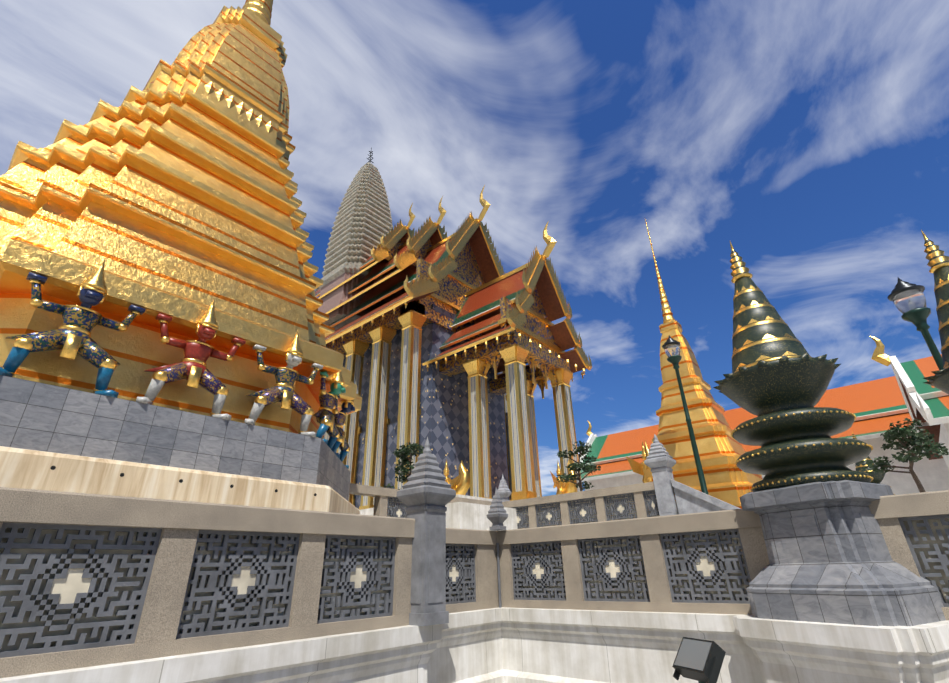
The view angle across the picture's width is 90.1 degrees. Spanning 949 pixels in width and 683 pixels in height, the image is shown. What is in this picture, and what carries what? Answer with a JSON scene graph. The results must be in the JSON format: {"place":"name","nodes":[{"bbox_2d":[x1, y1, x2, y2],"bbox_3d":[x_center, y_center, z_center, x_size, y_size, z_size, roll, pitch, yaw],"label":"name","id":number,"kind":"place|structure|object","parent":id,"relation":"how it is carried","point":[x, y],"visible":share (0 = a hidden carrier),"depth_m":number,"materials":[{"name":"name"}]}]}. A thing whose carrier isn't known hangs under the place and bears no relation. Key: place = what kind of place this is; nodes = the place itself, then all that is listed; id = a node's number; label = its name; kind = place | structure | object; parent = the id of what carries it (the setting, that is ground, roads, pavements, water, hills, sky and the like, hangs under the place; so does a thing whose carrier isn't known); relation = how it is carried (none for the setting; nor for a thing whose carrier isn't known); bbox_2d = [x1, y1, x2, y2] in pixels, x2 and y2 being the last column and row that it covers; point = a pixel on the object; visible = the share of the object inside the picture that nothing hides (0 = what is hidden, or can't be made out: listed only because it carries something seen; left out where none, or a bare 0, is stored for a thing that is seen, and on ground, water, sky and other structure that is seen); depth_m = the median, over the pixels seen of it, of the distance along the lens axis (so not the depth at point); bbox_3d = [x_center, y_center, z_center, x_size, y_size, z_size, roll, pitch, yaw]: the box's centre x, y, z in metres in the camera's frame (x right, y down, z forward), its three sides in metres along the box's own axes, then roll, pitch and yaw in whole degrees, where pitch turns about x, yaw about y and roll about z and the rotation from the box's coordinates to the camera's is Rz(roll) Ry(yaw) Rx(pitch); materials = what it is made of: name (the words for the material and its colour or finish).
{"place":"outdoors","nodes":[
{"label":"outdoors","id":0,"kind":"place"},
{"bbox_2d":[0,0,948,496],"label":"sky","id":1,"kind":"structure","parent":0,"point":[810,138],"materials":[{"name":"blue"}]},
{"bbox_2d":[852,432,894,494],"bbox_3d":[15.778,5.027,19.131,1.182,2.980,1.200,-22,-32,36],"label":"statue","id":2,"kind":"object","parent":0,"point":[878,477],"visible":0.12,"depth_m":18.71,"materials":[{"name":"gold metal"}]},
{"bbox_2d":[921,230,948,394],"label":"spire","id":3,"kind":"structure","parent":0,"point":[938,259],"depth_m":5.31,"materials":[{"name":"gold metal"}]},
{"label":"lower terrace","id":4,"kind":"structure","parent":0,"visible":0},
{"bbox_2d":[0,446,359,513],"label":"stone ledge","id":5,"kind":"object","parent":4,"relation":"on","point":[33,469],"visible":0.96,"depth_m":5.60,"materials":[{"name":"beige stone"}]},
{"bbox_2d":[0,260,144,397],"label":"guardian statue","id":6,"kind":"object","parent":5,"relation":"on","point":[70,338],"visible":1,"depth_m":5.72,"materials":[{"name":"blue ceramic"}]},
{"bbox_2d":[0,375,350,500],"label":"stone plinth","id":7,"kind":"structure","parent":5,"relation":"on","point":[37,416],"depth_m":5.93,"materials":[{"name":"grey stone"}]},
{"bbox_2d":[0,0,361,438],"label":"golden chedi","id":8,"kind":"structure","parent":5,"relation":"on","point":[170,190],"depth_m":8.16,"materials":[{"name":"gold metal"}]},
{"bbox_2d":[136,301,245,419],"bbox_3d":[-3.921,0.181,6.733,0.476,1.730,1.202,-22,-32,36],"label":"guardian statue","id":9,"kind":"object","parent":5,"relation":"on","point":[192,370],"visible":0.98,"depth_m":6.66,"materials":[{"name":"red ceramic"}]},
{"bbox_2d":[244,331,322,436],"bbox_3d":[-3.023,0.611,7.674,0.476,1.730,1.202,-22,-32,36],"label":"guardian statue","id":10,"kind":"object","parent":5,"relation":"on","point":[283,392],"visible":0.98,"depth_m":7.60,"materials":[{"name":"multicoloured ceramic"}]},
{"bbox_2d":[313,371,345,456],"bbox_3d":[-2.691,1.179,8.866,0.476,1.730,1.202,0,-26,-4],"label":"guardian statue","id":11,"kind":"object","parent":5,"relation":"on","point":[324,416],"visible":0.96,"depth_m":8.74,"materials":[{"name":"multicoloured metal"}]},
{"bbox_2d":[329,395,354,468],"bbox_3d":[-2.772,1.681,9.899,0.476,1.730,1.202,0,-26,-4],"label":"guardian statue","id":12,"kind":"object","parent":5,"relation":"on","point":[341,442],"visible":0.65,"depth_m":9.87,"materials":[{"name":"multicoloured metal"}]},
{"bbox_2d":[0,487,948,677],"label":"stone balustrade","id":13,"kind":"object","parent":4,"relation":"on","point":[181,524],"visible":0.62,"depth_m":3.92,"materials":[{"name":"stone"}]},
{"bbox_2d":[0,522,161,657],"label":"lattice panel","id":14,"kind":"object","parent":13,"relation":"on","point":[69,587],"visible":1,"depth_m":2.84,"materials":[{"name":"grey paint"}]},
{"bbox_2d":[176,530,299,638],"bbox_3d":[-1.742,1.791,3.553,0.060,0.670,0.820,-22,-32,36],"label":"lattice panel","id":15,"kind":"object","parent":13,"relation":"on","point":[239,581],"visible":0.96,"depth_m":3.52,"materials":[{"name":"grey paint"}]},
{"bbox_2d":[317,535,395,623],"bbox_3d":[-1.060,2.117,4.268,0.060,0.670,0.820,-22,-32,36],"label":"lattice panel","id":16,"kind":"object","parent":13,"relation":"on","point":[357,581],"visible":0.92,"depth_m":4.25,"materials":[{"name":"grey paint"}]},
{"bbox_2d":[397,437,455,625],"bbox_3d":[-0.504,1.882,4.922,0.470,1.814,0.470,-22,-32,36],"label":"stone post","id":17,"kind":"object","parent":13,"relation":"on","point":[426,494],"visible":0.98,"depth_m":4.75,"materials":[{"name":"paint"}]},
{"bbox_2d":[446,544,475,604],"bbox_3d":[-0.274,2.892,5.915,0.060,0.670,0.800,-22,-32,36],"label":"lattice panel","id":18,"kind":"object","parent":13,"relation":"on","point":[460,576],"visible":0.67,"depth_m":5.98,"materials":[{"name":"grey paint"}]},
{"bbox_2d":[486,488,507,530],"bbox_3d":[0.315,2.318,6.634,0.231,0.599,0.231,-22,-32,36],"label":"corner finial","id":19,"kind":"object","parent":13,"relation":"on","point":[497,515],"visible":1,"depth_m":6.53,"materials":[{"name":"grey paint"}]},
{"bbox_2d":[496,543,501,607],"bbox_3d":[0.330,3.203,6.339,0.033,0.930,0.033,11,-29,-24],"label":"corner post","id":20,"kind":"object","parent":13,"relation":"attached to","point":[498,572],"visible":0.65,"depth_m":6.35,"materials":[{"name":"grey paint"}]},
{"bbox_2d":[511,541,565,600],"bbox_3d":[0.837,2.966,6.132,0.820,0.670,0.060,-22,-32,36],"label":"lattice panel","id":21,"kind":"object","parent":13,"relation":"on","point":[537,571],"visible":0.96,"depth_m":6.12,"materials":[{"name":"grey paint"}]},
{"bbox_2d":[578,535,649,601],"bbox_3d":[1.622,2.650,5.527,0.820,0.670,0.060,-22,-32,36],"label":"lattice panel","id":22,"kind":"object","parent":13,"relation":"on","point":[612,568],"visible":0.94,"depth_m":5.51,"materials":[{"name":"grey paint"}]},
{"bbox_2d":[660,529,750,603],"bbox_3d":[2.407,2.334,4.922,0.820,0.670,0.060,-22,-32,36],"label":"lattice panel","id":23,"kind":"object","parent":13,"relation":"on","point":[706,566],"visible":0.96,"depth_m":4.91,"materials":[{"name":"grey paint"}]},
{"bbox_2d":[898,514,948,606],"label":"lattice panel","id":24,"kind":"object","parent":13,"relation":"on","point":[927,538],"visible":0.98,"depth_m":3.91,"materials":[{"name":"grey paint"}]},
{"bbox_2d":[671,479,740,513],"bbox_3d":[5.487,3.902,9.958,2.180,2.220,0.260,-22,-32,36],"label":"stair balustrade","id":25,"kind":"object","parent":4,"relation":"on","point":[690,500],"visible":0.26,"depth_m":10.56,"materials":[{"name":"grey stone"}]},
{"bbox_2d":[888,277,943,369],"bbox_3d":[7.701,1.092,7.454,0.520,5.020,0.520,-22,-32,36],"label":"lamp post","id":26,"kind":"object","parent":4,"relation":"on","point":[908,299],"visible":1,"depth_m":8.15,"materials":[{"name":"green metal"}]},
{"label":"upper terrace","id":27,"kind":"structure","parent":0,"visible":0},
{"bbox_2d":[380,442,423,489],"bbox_3d":[-2.033,4.275,13.764,1.471,2.693,1.453,-1,-26,-1],"label":"topiary tree","id":28,"kind":"object","parent":27,"relation":"on","point":[403,453],"visible":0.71,"depth_m":13.93,"materials":[{"name":"green plant"}]},
{"bbox_2d":[315,185,591,530],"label":"temple building","id":29,"kind":"structure","parent":27,"relation":"on","point":[449,339],"depth_m":21.59,"materials":[{"name":"gold tile"}]},
{"bbox_2d":[318,147,392,330],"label":"temple tower","id":30,"kind":"structure","parent":29,"relation":"on","point":[362,226],"depth_m":32.76,"materials":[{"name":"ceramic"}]},
{"bbox_2d":[443,459,469,494],"bbox_3d":[-0.863,5.352,16.136,1.130,2.762,1.108,9,-28,-21],"label":"golden statue","id":31,"kind":"object","parent":27,"relation":"on","point":[460,483],"visible":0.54,"depth_m":16.21,"materials":[{"name":"gold metal"}]},
{"bbox_2d":[349,482,654,527],"bbox_3d":[0.817,3.685,10.703,5.165,0.940,5.565,-22,-32,36],"label":"stone balustrade","id":32,"kind":"object","parent":27,"relation":"on","point":[380,495],"visible":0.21,"depth_m":11.87,"materials":[{"name":"stone"}]},
{"bbox_2d":[387,497,407,517],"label":"lattice panel","id":33,"kind":"object","parent":32,"relation":"attached to","point":[396,507],"visible":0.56,"depth_m":11.19,"materials":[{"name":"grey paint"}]},
{"bbox_2d":[497,474,511,501],"bbox_3d":[0.864,4.367,14.186,0.357,0.866,0.357,-22,-32,36],"label":"finial","id":34,"kind":"object","parent":32,"relation":"on","point":[503,491],"visible":0.83,"depth_m":14.04,"materials":[{"name":"grey stone"}]},
{"bbox_2d":[513,506,528,528],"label":"lattice panel","id":35,"kind":"object","parent":32,"relation":"attached to","point":[522,518],"visible":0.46,"depth_m":13.36,"materials":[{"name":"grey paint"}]},
{"bbox_2d":[535,502,561,526],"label":"lattice panel","id":36,"kind":"object","parent":32,"relation":"attached to","point":[548,514],"visible":0.79,"depth_m":12.86,"materials":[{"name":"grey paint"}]},
{"bbox_2d":[568,497,597,523],"bbox_3d":[2.817,4.422,12.239,0.820,0.670,0.060,-22,-32,36],"label":"lattice panel","id":37,"kind":"object","parent":32,"relation":"attached to","point":[582,511],"visible":0.92,"depth_m":12.25,"materials":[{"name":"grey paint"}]},
{"bbox_2d":[603,493,637,520],"bbox_3d":[3.602,4.106,11.634,0.820,0.670,0.060,-22,-32,36],"label":"lattice panel","id":38,"kind":"object","parent":32,"relation":"attached to","point":[620,506],"visible":0.94,"depth_m":11.64,"materials":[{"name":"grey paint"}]},
{"bbox_2d":[643,490,659,516],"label":"lattice panel","id":39,"kind":"object","parent":32,"relation":"attached to","point":[651,504],"visible":0.75,"depth_m":11.19,"materials":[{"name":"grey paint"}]},
{"bbox_2d":[550,460,576,494],"bbox_3d":[3.149,5.545,16.771,1.108,2.762,1.130,-8,-27,13],"label":"golden statue","id":40,"kind":"object","parent":27,"relation":"on","point":[565,487],"visible":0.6,"depth_m":16.77,"materials":[{"name":"gold metal"}]},
{"bbox_2d":[556,440,600,490],"bbox_3d":[3.453,4.806,15.584,1.507,3.042,1.271,-7,-26,11],"label":"topiary tree","id":41,"kind":"object","parent":27,"relation":"on","point":[586,468],"visible":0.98,"depth_m":15.83,"materials":[{"name":"green plant"}]},
{"bbox_2d":[626,441,652,482],"bbox_3d":[5.391,4.387,14.513,1.130,2.762,1.108,16,-31,-32],"label":"golden statue","id":42,"kind":"object","parent":27,"relation":"on","point":[639,468],"visible":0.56,"depth_m":14.72,"materials":[{"name":"gold metal"}]},
{"bbox_2d":[644,434,678,515],"bbox_3d":[4.480,3.213,11.262,0.583,2.089,0.583,-22,-32,36],"label":"newel post","id":43,"kind":"object","parent":27,"relation":"on","point":[659,461],"visible":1,"depth_m":11.11,"materials":[{"name":"grey stone"}]},
{"bbox_2d":[662,336,708,494],"bbox_3d":[5.809,2.172,12.843,0.520,5.270,0.520,-22,-32,36],"label":"lamp post","id":44,"kind":"object","parent":27,"relation":"on","point":[670,347],"visible":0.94,"depth_m":13.09,"materials":[{"name":"green metal"}]},
{"bbox_2d":[644,219,762,508],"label":"golden chedi","id":45,"kind":"structure","parent":27,"relation":"on","point":[721,451],"depth_m":13.96,"materials":[{"name":"gold metal"}]},
{"bbox_2d":[560,336,948,494],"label":"gallery halls","id":46,"kind":"object","parent":27,"relation":"on","point":[877,407],"visible":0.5,"depth_m":30.54,"materials":[{"name":"tile"}]},
{"bbox_2d":[861,418,948,492],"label":"topiary tree","id":47,"kind":"object","parent":27,"relation":"on","point":[907,439],"visible":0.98,"depth_m":11.21,"materials":[{"name":"green plant"}]},
{"label":"ground","id":48,"kind":"structure","parent":0,"visible":0},
{"bbox_2d":[0,607,761,682],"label":"wall","id":49,"kind":"structure","parent":48,"relation":"on","point":[513,645],"depth_m":4.75,"materials":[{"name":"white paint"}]},
{"bbox_2d":[672,637,725,682],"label":"floodlight","id":50,"kind":"object","parent":48,"relation":"on","point":[700,660],"visible":1,"depth_m":3.31,"materials":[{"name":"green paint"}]},
{"bbox_2d":[732,615,948,682],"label":"pedestal base","id":51,"kind":"object","parent":48,"relation":"on","point":[786,651],"visible":0.71,"depth_m":3.53,"materials":[{"name":"white stone"}]},
{"bbox_2d":[739,480,945,625],"bbox_3d":[3.235,1.900,4.315,1.442,1.060,1.442,-22,-32,36],"label":"marble pedestal","id":52,"kind":"object","parent":51,"relation":"on","point":[830,558],"visible":0.85,"depth_m":3.98,"materials":[{"name":"grey stone"}]},
{"bbox_2d":[713,242,873,491],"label":"ornamental spire","id":53,"kind":"structure","parent":52,"relation":"on","point":[777,380],"depth_m":4.63,"materials":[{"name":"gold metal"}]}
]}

